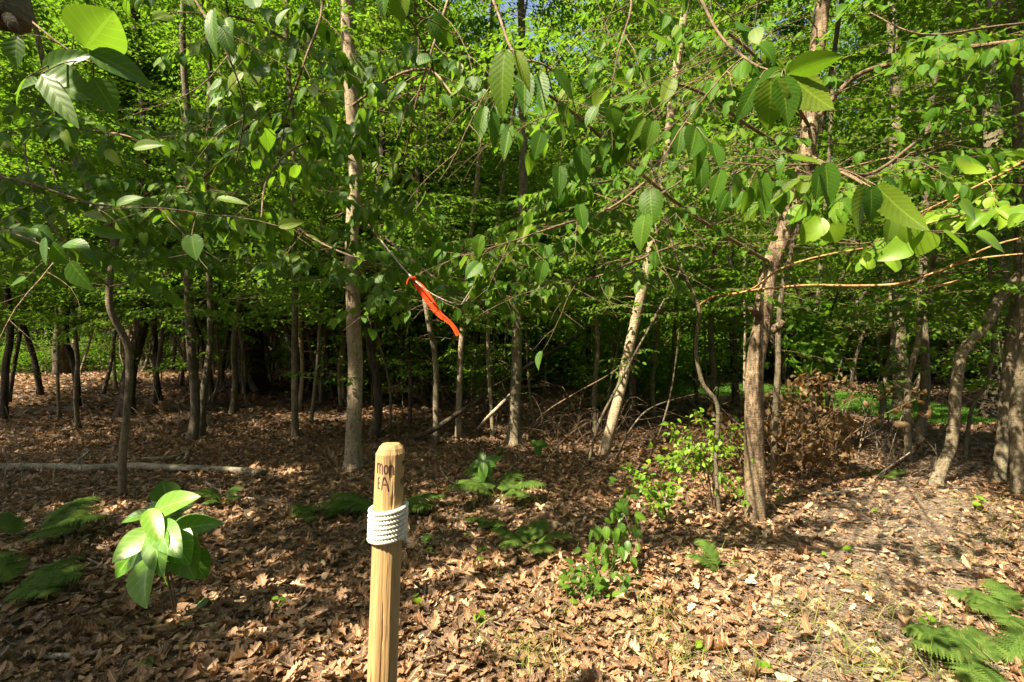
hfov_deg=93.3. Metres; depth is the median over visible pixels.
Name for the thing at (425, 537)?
seedling
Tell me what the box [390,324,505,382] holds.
forest shrub
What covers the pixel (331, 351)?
forest tree
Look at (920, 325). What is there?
slender tree
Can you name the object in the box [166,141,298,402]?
forest tree
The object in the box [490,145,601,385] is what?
forest tree
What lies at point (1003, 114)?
forest tree
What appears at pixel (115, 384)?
forest tree
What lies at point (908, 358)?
forest shrub
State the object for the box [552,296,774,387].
forest shrub
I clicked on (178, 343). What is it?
young sapling
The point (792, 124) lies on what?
forest tree
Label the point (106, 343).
forest tree
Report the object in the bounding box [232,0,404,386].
forest tree
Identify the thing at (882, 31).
forest tree
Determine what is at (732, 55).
forest tree
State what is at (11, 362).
forest shrub
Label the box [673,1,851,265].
forest tree
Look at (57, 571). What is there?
fern
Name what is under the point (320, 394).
forest tree
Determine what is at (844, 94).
forest tree
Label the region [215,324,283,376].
young sapling
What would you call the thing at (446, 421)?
fallen tree
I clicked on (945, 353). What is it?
forest shrub
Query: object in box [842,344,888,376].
forest shrub
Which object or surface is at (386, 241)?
forest tree
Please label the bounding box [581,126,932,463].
leaning tree
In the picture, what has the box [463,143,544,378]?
forest tree
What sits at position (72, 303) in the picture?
forest tree
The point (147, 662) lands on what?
seedling
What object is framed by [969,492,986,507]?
seedling
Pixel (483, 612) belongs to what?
seedling
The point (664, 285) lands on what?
forest tree
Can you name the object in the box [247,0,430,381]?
forest tree
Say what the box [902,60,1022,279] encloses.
forest tree
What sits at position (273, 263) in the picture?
leafy branch
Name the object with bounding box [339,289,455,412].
young sapling
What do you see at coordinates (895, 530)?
dead stick
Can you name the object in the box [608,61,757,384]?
forest tree
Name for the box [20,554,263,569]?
dead stick
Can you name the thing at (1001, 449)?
edge tree
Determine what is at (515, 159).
forest tree
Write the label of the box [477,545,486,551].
seedling
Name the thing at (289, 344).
forest shrub
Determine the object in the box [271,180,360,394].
forest tree
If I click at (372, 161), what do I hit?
forest tree
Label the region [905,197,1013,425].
young sapling
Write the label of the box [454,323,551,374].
forest shrub
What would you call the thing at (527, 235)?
leafy branch
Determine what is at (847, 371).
forest shrub
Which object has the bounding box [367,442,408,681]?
wooden post
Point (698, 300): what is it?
forest tree
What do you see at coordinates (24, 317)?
forest tree
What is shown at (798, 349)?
forest shrub
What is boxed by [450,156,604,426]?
young sapling
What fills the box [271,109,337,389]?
forest tree
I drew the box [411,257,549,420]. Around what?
young sapling
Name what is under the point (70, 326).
forest tree
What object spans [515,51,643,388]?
forest tree
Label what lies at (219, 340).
young sapling
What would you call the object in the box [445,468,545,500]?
fern
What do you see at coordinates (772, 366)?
forest shrub
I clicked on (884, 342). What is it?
forest shrub
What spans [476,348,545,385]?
forest shrub
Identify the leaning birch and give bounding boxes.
[484,0,781,454]
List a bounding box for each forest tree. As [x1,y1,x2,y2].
[0,0,97,371]
[0,0,238,400]
[0,0,238,401]
[0,0,241,329]
[0,31,206,428]
[0,33,102,324]
[0,41,193,417]
[0,102,105,396]
[0,104,51,367]
[0,254,53,368]
[0,270,49,336]
[1,0,122,366]
[1,0,204,374]
[1,21,175,388]
[4,293,49,366]
[12,93,200,394]
[17,0,78,341]
[22,0,262,405]
[25,124,148,370]
[29,137,119,373]
[37,0,283,367]
[51,305,124,359]
[52,0,220,369]
[68,187,137,364]
[69,315,173,356]
[92,102,203,385]
[97,172,167,368]
[99,114,281,376]
[120,0,343,395]
[123,314,219,370]
[128,160,170,370]
[131,0,438,409]
[141,75,275,403]
[146,326,151,366]
[149,17,284,393]
[149,317,206,360]
[151,58,302,386]
[157,125,228,372]
[159,25,307,388]
[163,43,396,398]
[166,99,213,370]
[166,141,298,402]
[168,0,429,380]
[169,15,340,360]
[169,181,185,370]
[197,0,407,374]
[203,318,284,367]
[218,49,426,402]
[226,59,434,405]
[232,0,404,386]
[242,0,546,397]
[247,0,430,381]
[248,32,449,399]
[263,317,338,379]
[264,325,279,369]
[270,98,432,370]
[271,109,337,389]
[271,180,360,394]
[288,35,460,384]
[298,79,435,402]
[304,322,316,393]
[309,157,420,378]
[321,330,330,383]
[322,37,394,371]
[337,88,467,398]
[360,1,496,374]
[362,12,543,387]
[365,74,516,398]
[371,111,496,391]
[372,53,532,387]
[384,156,465,392]
[387,131,458,364]
[390,139,435,367]
[393,79,569,371]
[393,127,469,389]
[398,0,596,390]
[410,158,527,385]
[417,135,510,393]
[420,161,516,395]
[421,174,487,378]
[434,78,581,383]
[438,138,510,385]
[443,87,576,382]
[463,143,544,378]
[481,132,625,390]
[485,0,799,359]
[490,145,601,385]
[500,148,585,362]
[509,17,711,384]
[510,103,632,387]
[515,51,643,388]
[529,72,646,263]
[532,0,749,381]
[547,147,609,385]
[549,107,691,387]
[571,4,700,251]
[578,170,686,324]
[590,147,683,319]
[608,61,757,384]
[641,178,707,376]
[648,0,790,326]
[650,49,775,343]
[652,183,717,378]
[664,130,758,379]
[666,0,787,277]
[671,242,728,379]
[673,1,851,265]
[683,0,836,364]
[691,159,817,383]
[704,187,813,384]
[716,134,844,385]
[717,150,827,364]
[734,110,865,351]
[739,138,858,381]
[745,190,861,378]
[756,29,951,375]
[771,177,862,379]
[773,0,920,369]
[775,27,849,260]
[777,256,860,376]
[778,135,883,359]
[780,89,911,345]
[803,38,1007,360]
[807,211,905,383]
[808,100,977,389]
[811,222,884,379]
[822,102,888,357]
[823,0,952,357]
[825,0,953,375]
[832,165,913,380]
[836,221,887,379]
[837,149,981,388]
[839,223,915,375]
[857,60,946,276]
[858,75,1010,399]
[862,0,1023,387]
[865,132,984,390]
[868,68,984,378]
[873,0,1023,354]
[877,178,1013,385]
[881,0,1022,253]
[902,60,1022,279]
[908,255,944,366]
[912,276,979,370]
[930,105,1012,309]
[932,88,1023,300]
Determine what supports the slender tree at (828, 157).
on the ground at (496, 669)
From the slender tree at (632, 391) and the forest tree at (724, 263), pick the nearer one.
the slender tree at (632, 391)
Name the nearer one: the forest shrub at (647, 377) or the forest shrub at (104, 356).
the forest shrub at (647, 377)
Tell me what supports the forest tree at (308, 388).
on the ground at (496, 669)
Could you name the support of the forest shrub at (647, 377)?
on the ground at (496, 669)
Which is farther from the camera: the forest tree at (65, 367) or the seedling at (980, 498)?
the forest tree at (65, 367)
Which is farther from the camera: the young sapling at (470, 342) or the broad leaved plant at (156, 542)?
the young sapling at (470, 342)
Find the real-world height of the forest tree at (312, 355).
10.383 m
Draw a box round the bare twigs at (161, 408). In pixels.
[104,377,213,433]
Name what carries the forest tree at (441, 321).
on the ground at (496, 669)
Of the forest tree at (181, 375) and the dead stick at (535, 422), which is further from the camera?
the forest tree at (181, 375)
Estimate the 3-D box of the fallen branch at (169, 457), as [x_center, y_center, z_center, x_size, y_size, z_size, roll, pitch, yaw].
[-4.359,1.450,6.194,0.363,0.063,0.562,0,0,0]
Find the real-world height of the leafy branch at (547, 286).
0.877 m
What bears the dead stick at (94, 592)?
on the ground at (496, 669)
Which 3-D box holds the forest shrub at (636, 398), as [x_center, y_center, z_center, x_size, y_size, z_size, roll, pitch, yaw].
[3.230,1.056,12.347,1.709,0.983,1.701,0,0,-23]
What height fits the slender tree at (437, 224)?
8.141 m
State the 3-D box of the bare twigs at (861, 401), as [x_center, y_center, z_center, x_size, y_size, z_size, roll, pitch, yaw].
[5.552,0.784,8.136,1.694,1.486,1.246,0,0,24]
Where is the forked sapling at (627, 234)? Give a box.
[401,0,1023,510]
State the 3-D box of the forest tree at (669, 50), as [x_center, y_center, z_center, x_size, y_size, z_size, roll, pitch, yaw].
[2.992,-4.484,16.551,8.090,12.116,6.564,0,0,-3]
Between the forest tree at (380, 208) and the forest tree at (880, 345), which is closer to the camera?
the forest tree at (380, 208)
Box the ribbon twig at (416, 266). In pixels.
[369,226,539,323]
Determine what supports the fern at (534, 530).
on the ground at (496, 669)
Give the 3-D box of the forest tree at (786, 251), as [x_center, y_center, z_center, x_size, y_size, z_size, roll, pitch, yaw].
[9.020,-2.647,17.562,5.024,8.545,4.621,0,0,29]
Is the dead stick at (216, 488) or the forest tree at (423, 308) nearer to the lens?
the dead stick at (216, 488)
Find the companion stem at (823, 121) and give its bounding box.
[643,0,1023,471]
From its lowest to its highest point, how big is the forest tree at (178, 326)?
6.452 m
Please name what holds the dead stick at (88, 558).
on the ground at (496, 669)
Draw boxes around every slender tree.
[0,0,88,418]
[0,0,321,497]
[0,21,167,411]
[0,116,93,401]
[110,0,318,414]
[130,0,399,438]
[225,76,386,422]
[231,0,489,438]
[290,0,502,444]
[317,13,508,422]
[334,65,466,402]
[373,5,485,402]
[507,0,730,431]
[523,0,701,411]
[554,0,737,427]
[576,0,736,418]
[621,0,800,416]
[627,42,738,413]
[653,56,768,404]
[683,0,833,404]
[698,128,794,390]
[718,0,945,419]
[777,0,1023,462]
[791,0,1023,441]
[792,0,995,428]
[843,85,1011,458]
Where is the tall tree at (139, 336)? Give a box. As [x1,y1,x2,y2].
[48,0,240,416]
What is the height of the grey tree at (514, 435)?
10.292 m
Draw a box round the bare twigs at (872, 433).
[692,374,936,474]
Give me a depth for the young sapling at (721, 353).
10.25 m
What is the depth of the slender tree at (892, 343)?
8.26 m
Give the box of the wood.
[0,0,1017,361]
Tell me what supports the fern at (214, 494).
on the ground at (496, 669)
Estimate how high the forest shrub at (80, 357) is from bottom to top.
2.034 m
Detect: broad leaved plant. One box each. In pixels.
[112,490,223,616]
[147,480,192,575]
[469,451,502,482]
[530,440,548,463]
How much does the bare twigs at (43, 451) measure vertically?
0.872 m
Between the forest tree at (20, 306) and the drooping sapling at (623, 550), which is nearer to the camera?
the drooping sapling at (623, 550)
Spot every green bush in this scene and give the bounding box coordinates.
[102,356,124,392]
[553,543,630,606]
[620,462,691,519]
[646,407,765,510]
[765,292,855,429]
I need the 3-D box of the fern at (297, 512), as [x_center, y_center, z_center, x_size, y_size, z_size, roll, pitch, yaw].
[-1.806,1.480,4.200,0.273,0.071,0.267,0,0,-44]
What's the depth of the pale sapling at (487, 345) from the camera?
7.56 m
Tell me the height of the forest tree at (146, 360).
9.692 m
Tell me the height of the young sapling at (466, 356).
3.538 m
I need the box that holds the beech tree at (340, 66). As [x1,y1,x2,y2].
[106,0,575,471]
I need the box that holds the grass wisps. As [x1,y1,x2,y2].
[461,457,1023,681]
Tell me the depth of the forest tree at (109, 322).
17.99 m
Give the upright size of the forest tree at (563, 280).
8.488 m
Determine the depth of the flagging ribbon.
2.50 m
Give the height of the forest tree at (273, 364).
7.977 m
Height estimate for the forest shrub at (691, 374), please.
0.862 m
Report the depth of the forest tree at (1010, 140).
10.38 m
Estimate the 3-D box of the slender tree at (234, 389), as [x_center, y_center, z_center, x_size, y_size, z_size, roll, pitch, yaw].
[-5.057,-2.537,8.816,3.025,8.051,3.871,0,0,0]
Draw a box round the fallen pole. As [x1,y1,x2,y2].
[477,393,509,429]
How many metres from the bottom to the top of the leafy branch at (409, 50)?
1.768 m
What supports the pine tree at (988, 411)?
on the ground at (496, 669)
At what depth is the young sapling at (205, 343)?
14.18 m
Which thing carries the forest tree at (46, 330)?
on the ground at (496, 669)
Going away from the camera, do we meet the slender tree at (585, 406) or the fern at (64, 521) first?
the fern at (64, 521)
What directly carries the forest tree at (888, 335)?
on the ground at (496, 669)
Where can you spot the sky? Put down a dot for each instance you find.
(505, 4)
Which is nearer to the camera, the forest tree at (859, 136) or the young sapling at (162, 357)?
the young sapling at (162, 357)
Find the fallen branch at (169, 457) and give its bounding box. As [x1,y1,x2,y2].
[142,448,191,459]
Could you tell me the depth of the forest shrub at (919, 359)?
19.67 m
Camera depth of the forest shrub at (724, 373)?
17.62 m
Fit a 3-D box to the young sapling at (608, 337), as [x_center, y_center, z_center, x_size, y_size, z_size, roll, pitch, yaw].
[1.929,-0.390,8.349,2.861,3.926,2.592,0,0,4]
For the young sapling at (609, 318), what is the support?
on the ground at (496, 669)
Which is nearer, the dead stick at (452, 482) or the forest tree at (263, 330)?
the dead stick at (452, 482)
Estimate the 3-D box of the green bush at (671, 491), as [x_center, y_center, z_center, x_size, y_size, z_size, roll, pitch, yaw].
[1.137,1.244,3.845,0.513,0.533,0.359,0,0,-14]
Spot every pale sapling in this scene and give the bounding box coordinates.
[333,0,580,438]
[400,0,610,436]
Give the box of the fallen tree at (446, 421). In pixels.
[413,333,579,439]
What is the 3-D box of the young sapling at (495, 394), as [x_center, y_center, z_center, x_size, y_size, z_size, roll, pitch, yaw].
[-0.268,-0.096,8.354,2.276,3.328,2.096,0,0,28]
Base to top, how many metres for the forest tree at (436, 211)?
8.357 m
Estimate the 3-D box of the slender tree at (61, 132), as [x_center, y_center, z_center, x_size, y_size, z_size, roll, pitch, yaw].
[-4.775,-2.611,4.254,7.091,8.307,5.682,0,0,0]
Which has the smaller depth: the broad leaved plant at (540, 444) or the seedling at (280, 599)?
the seedling at (280, 599)
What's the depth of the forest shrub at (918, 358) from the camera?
18.25 m
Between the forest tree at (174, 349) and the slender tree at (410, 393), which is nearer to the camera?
the slender tree at (410, 393)
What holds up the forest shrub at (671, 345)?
on the ground at (496, 669)
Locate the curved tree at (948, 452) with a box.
[894,165,1023,486]
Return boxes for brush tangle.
[472,371,715,446]
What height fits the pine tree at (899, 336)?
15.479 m
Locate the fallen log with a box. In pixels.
[0,451,264,475]
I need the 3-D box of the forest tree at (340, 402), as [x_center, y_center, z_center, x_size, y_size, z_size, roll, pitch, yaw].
[-4.018,-2.631,11.117,4.358,8.325,4.711,0,0,0]
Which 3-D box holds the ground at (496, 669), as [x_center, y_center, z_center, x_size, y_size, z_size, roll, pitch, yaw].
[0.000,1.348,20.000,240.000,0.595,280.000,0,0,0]
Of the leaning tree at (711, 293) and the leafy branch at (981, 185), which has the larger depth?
the leaning tree at (711, 293)
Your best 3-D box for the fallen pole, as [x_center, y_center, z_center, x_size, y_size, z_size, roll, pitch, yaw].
[-0.419,1.119,7.524,0.502,0.728,0.933,0,0,-43]
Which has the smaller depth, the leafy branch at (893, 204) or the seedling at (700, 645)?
the leafy branch at (893, 204)
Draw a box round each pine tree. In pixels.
[783,0,1013,409]
[869,0,1023,405]
[901,0,1023,419]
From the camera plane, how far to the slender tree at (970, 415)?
6.19 m
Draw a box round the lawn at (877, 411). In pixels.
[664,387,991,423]
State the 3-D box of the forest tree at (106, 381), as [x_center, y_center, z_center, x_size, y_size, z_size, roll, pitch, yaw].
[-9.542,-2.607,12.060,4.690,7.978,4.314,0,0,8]
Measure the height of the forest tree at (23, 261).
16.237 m
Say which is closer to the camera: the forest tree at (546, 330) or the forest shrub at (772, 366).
the forest tree at (546, 330)
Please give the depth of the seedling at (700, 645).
2.32 m
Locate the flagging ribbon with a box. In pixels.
[406,276,459,335]
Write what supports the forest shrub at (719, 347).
on the ground at (496, 669)
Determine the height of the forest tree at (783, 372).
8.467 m
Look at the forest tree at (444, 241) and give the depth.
11.94 m
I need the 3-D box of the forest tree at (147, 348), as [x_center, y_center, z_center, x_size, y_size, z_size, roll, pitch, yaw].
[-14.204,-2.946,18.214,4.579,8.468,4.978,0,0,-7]
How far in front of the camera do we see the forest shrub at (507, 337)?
16.80 m
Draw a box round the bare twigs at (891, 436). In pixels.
[868,401,923,461]
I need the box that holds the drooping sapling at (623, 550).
[573,476,652,570]
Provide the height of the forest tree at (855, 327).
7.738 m
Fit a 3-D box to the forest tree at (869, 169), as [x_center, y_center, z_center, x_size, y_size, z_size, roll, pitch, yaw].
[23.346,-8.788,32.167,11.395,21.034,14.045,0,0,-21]
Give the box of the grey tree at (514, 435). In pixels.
[372,0,627,445]
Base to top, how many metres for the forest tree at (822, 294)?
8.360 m
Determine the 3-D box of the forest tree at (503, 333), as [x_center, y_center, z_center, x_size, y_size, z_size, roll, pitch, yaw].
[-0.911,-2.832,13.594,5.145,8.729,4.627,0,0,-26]
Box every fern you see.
[0,495,105,543]
[0,550,87,603]
[193,485,242,504]
[287,503,322,514]
[291,505,342,521]
[315,492,447,512]
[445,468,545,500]
[465,517,506,526]
[489,519,572,553]
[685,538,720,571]
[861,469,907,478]
[901,621,1023,681]
[944,579,1023,629]
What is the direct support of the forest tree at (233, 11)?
on the ground at (496, 669)
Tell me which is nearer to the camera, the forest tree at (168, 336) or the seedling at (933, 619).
the seedling at (933, 619)
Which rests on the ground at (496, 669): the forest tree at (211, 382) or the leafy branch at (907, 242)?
the forest tree at (211, 382)
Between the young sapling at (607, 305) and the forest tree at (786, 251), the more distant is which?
the forest tree at (786, 251)
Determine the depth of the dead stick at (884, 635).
2.41 m
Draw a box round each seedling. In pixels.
[135,657,152,666]
[195,598,217,608]
[270,596,285,606]
[404,593,422,604]
[421,533,433,544]
[473,610,486,625]
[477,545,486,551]
[566,598,578,610]
[692,639,706,650]
[754,660,773,676]
[842,545,854,552]
[918,612,936,626]
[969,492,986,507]
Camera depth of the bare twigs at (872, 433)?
5.56 m
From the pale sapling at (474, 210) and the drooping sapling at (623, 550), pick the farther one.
the pale sapling at (474, 210)
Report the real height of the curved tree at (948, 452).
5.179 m
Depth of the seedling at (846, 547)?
3.44 m
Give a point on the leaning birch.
(617, 182)
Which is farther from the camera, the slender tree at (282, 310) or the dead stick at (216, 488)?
the slender tree at (282, 310)
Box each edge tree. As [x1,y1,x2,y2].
[725,0,1023,493]
[876,0,1023,481]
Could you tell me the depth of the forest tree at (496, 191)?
12.74 m
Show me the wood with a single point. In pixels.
(34, 338)
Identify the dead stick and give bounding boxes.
[0,591,113,608]
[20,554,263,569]
[23,650,98,658]
[58,527,106,566]
[203,480,277,501]
[205,612,301,626]
[299,596,315,611]
[431,434,471,497]
[527,348,643,432]
[615,393,696,459]
[648,330,679,458]
[770,452,933,494]
[841,545,956,557]
[859,626,911,646]
[878,521,910,537]
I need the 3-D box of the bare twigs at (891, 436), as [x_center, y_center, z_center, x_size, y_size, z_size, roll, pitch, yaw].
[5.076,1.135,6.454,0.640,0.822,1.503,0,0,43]
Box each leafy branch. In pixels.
[0,139,303,268]
[0,224,99,359]
[3,4,152,128]
[113,0,355,242]
[198,0,401,208]
[250,218,457,313]
[327,0,523,258]
[369,0,489,209]
[408,0,597,200]
[409,181,692,303]
[467,241,712,370]
[552,0,696,205]
[585,0,845,252]
[625,142,954,245]
[762,157,1023,271]
[835,0,1023,58]
[893,157,1023,238]
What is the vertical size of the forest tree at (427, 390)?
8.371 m
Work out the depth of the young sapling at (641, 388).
9.87 m
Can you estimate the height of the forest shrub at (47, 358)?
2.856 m
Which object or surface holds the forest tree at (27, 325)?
on the ground at (496, 669)
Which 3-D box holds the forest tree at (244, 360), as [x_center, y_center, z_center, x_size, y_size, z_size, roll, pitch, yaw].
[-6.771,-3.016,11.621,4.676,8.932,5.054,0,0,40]
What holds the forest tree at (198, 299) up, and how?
on the ground at (496, 669)
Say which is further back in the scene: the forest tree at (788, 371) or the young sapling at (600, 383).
the forest tree at (788, 371)
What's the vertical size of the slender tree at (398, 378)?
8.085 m
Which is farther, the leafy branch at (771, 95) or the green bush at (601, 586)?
the green bush at (601, 586)
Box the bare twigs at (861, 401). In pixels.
[788,346,904,435]
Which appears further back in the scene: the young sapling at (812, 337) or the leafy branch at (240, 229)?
the young sapling at (812, 337)
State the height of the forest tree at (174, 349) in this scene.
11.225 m
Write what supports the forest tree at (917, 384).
on the ground at (496, 669)
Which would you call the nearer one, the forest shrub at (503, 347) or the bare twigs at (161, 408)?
the bare twigs at (161, 408)
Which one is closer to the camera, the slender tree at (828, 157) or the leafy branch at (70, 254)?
the leafy branch at (70, 254)
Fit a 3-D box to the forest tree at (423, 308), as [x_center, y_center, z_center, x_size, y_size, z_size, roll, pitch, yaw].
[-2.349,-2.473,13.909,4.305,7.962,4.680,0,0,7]
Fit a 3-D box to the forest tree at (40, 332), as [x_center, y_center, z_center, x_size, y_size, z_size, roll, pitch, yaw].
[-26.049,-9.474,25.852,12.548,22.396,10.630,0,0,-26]
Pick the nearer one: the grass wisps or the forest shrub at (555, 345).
the grass wisps
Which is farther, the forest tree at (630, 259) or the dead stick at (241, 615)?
the forest tree at (630, 259)
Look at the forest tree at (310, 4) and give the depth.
9.20 m
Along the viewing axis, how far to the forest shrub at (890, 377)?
17.77 m
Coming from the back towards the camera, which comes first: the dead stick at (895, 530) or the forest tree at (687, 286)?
the forest tree at (687, 286)
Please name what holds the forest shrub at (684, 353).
on the ground at (496, 669)
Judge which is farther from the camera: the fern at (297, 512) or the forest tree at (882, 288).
the forest tree at (882, 288)
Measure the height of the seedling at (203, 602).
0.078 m
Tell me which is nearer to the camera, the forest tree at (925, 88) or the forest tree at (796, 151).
the forest tree at (925, 88)
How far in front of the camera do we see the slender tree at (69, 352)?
9.46 m
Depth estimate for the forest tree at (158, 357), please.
9.57 m
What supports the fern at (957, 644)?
on the ground at (496, 669)
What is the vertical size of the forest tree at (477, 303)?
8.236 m
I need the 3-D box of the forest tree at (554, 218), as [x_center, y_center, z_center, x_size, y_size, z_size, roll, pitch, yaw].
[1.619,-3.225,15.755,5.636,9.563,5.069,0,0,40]
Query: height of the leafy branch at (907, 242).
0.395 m
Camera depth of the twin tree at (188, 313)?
6.84 m
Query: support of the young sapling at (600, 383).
on the ground at (496, 669)
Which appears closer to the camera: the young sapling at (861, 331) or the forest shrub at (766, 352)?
the young sapling at (861, 331)
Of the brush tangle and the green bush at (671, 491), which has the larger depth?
the brush tangle
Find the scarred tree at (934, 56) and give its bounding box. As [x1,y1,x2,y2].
[422,0,1023,522]
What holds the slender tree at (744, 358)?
on the ground at (496, 669)
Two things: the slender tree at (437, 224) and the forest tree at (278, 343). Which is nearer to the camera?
the slender tree at (437, 224)
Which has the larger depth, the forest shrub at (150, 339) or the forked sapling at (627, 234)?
the forest shrub at (150, 339)
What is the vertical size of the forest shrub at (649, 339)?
4.033 m
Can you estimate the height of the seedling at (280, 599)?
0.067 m
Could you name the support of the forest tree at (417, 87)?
on the ground at (496, 669)
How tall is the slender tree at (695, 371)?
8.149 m
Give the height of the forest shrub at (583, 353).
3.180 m
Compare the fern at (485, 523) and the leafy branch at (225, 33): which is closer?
the leafy branch at (225, 33)
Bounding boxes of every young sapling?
[89,307,228,391]
[98,311,186,379]
[170,326,231,378]
[176,323,273,373]
[181,320,231,371]
[196,320,231,370]
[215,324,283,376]
[220,315,289,387]
[220,323,314,374]
[226,127,430,426]
[306,249,438,403]
[328,203,436,372]
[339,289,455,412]
[361,271,438,399]
[375,240,485,406]
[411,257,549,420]
[414,231,535,419]
[417,257,522,403]
[420,244,556,426]
[425,257,547,410]
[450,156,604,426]
[484,279,563,379]
[510,310,572,385]
[527,214,676,413]
[528,233,627,396]
[553,207,720,414]
[560,281,657,421]
[569,253,650,384]
[576,278,650,385]
[583,288,684,405]
[607,209,771,401]
[662,248,782,410]
[784,170,973,410]
[798,201,998,433]
[882,195,1011,377]
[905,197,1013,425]
[907,235,1013,409]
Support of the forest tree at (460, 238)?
on the ground at (496, 669)
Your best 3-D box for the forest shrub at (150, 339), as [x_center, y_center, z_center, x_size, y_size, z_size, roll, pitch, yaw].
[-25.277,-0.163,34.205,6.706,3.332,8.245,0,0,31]
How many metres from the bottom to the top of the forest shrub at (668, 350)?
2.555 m
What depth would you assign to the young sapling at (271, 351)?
12.86 m
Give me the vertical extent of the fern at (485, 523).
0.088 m
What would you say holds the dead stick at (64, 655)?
on the ground at (496, 669)
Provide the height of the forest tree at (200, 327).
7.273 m
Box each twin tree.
[22,0,382,440]
[52,0,302,435]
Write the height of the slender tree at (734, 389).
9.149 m
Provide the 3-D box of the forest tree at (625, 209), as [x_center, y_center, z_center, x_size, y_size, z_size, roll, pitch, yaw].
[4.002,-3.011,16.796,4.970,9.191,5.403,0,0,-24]
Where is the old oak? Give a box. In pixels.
[124,6,290,393]
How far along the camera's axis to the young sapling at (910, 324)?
10.29 m
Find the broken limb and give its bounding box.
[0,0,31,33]
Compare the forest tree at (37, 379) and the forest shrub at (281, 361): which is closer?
the forest tree at (37, 379)
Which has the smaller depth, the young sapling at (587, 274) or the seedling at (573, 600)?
the seedling at (573, 600)
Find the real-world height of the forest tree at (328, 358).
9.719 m
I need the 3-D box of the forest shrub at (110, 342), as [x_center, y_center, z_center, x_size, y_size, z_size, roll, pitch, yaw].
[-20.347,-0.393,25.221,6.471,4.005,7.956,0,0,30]
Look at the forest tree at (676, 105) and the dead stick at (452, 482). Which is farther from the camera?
the forest tree at (676, 105)
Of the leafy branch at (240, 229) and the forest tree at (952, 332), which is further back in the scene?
the forest tree at (952, 332)
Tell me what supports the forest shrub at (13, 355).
on the ground at (496, 669)
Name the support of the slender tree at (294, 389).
on the ground at (496, 669)
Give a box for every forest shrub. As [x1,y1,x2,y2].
[0,324,110,373]
[0,335,38,364]
[0,338,49,370]
[0,340,44,372]
[0,345,37,375]
[13,336,106,371]
[17,346,50,370]
[34,307,180,369]
[38,341,101,367]
[47,328,151,371]
[80,343,145,368]
[96,328,196,354]
[144,332,214,366]
[166,324,271,369]
[198,273,472,400]
[267,334,338,358]
[275,341,320,369]
[364,348,414,387]
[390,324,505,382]
[414,354,466,387]
[420,323,510,380]
[430,310,575,380]
[442,240,785,417]
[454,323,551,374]
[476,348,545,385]
[482,310,723,393]
[490,323,583,385]
[522,311,608,381]
[535,309,699,388]
[542,296,743,400]
[545,301,731,414]
[546,311,742,392]
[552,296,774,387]
[553,334,670,392]
[554,289,793,392]
[626,365,682,399]
[661,328,721,374]
[664,323,774,377]
[667,301,790,380]
[667,360,708,378]
[676,311,793,380]
[701,333,781,379]
[716,324,841,381]
[730,350,796,378]
[741,321,877,380]
[741,325,860,378]
[764,355,801,377]
[764,367,774,378]
[766,334,869,379]
[782,322,885,378]
[782,332,888,379]
[833,357,884,379]
[839,330,939,357]
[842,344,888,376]
[848,338,946,377]
[856,338,940,363]
[857,347,919,380]
[857,356,885,378]
[867,347,944,377]
[872,325,939,363]
[909,331,984,378]
[910,326,982,373]
[912,335,980,375]
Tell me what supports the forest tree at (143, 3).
on the ground at (496, 669)
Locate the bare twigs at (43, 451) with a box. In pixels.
[0,407,91,492]
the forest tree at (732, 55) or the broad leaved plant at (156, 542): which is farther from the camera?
the forest tree at (732, 55)
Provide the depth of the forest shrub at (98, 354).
22.71 m
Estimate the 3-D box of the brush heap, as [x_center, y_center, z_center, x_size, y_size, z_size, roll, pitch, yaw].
[2.812,0.904,5.706,2.875,1.235,1.999,0,0,14]
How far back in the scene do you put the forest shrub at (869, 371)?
18.97 m
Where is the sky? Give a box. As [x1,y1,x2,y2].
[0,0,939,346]
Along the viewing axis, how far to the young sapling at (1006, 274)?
8.29 m
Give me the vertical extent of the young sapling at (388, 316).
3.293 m
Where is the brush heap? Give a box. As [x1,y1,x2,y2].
[624,368,931,479]
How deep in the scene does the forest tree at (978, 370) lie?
14.04 m
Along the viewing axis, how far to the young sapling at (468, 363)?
10.05 m
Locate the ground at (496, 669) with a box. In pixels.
[0,345,1023,681]
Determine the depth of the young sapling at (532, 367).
14.73 m
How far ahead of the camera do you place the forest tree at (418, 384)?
12.10 m
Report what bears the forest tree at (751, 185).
on the ground at (496, 669)
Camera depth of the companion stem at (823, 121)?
5.33 m
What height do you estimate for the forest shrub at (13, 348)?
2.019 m
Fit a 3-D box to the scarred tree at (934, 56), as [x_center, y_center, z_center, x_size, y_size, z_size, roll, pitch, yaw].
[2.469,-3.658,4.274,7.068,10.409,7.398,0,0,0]
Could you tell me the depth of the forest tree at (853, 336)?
16.56 m
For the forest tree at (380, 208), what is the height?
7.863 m
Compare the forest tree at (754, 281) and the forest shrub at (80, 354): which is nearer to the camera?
the forest tree at (754, 281)
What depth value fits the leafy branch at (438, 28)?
1.50 m
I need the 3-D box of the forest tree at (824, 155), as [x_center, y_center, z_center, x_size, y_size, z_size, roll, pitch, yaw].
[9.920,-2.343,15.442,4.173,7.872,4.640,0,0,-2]

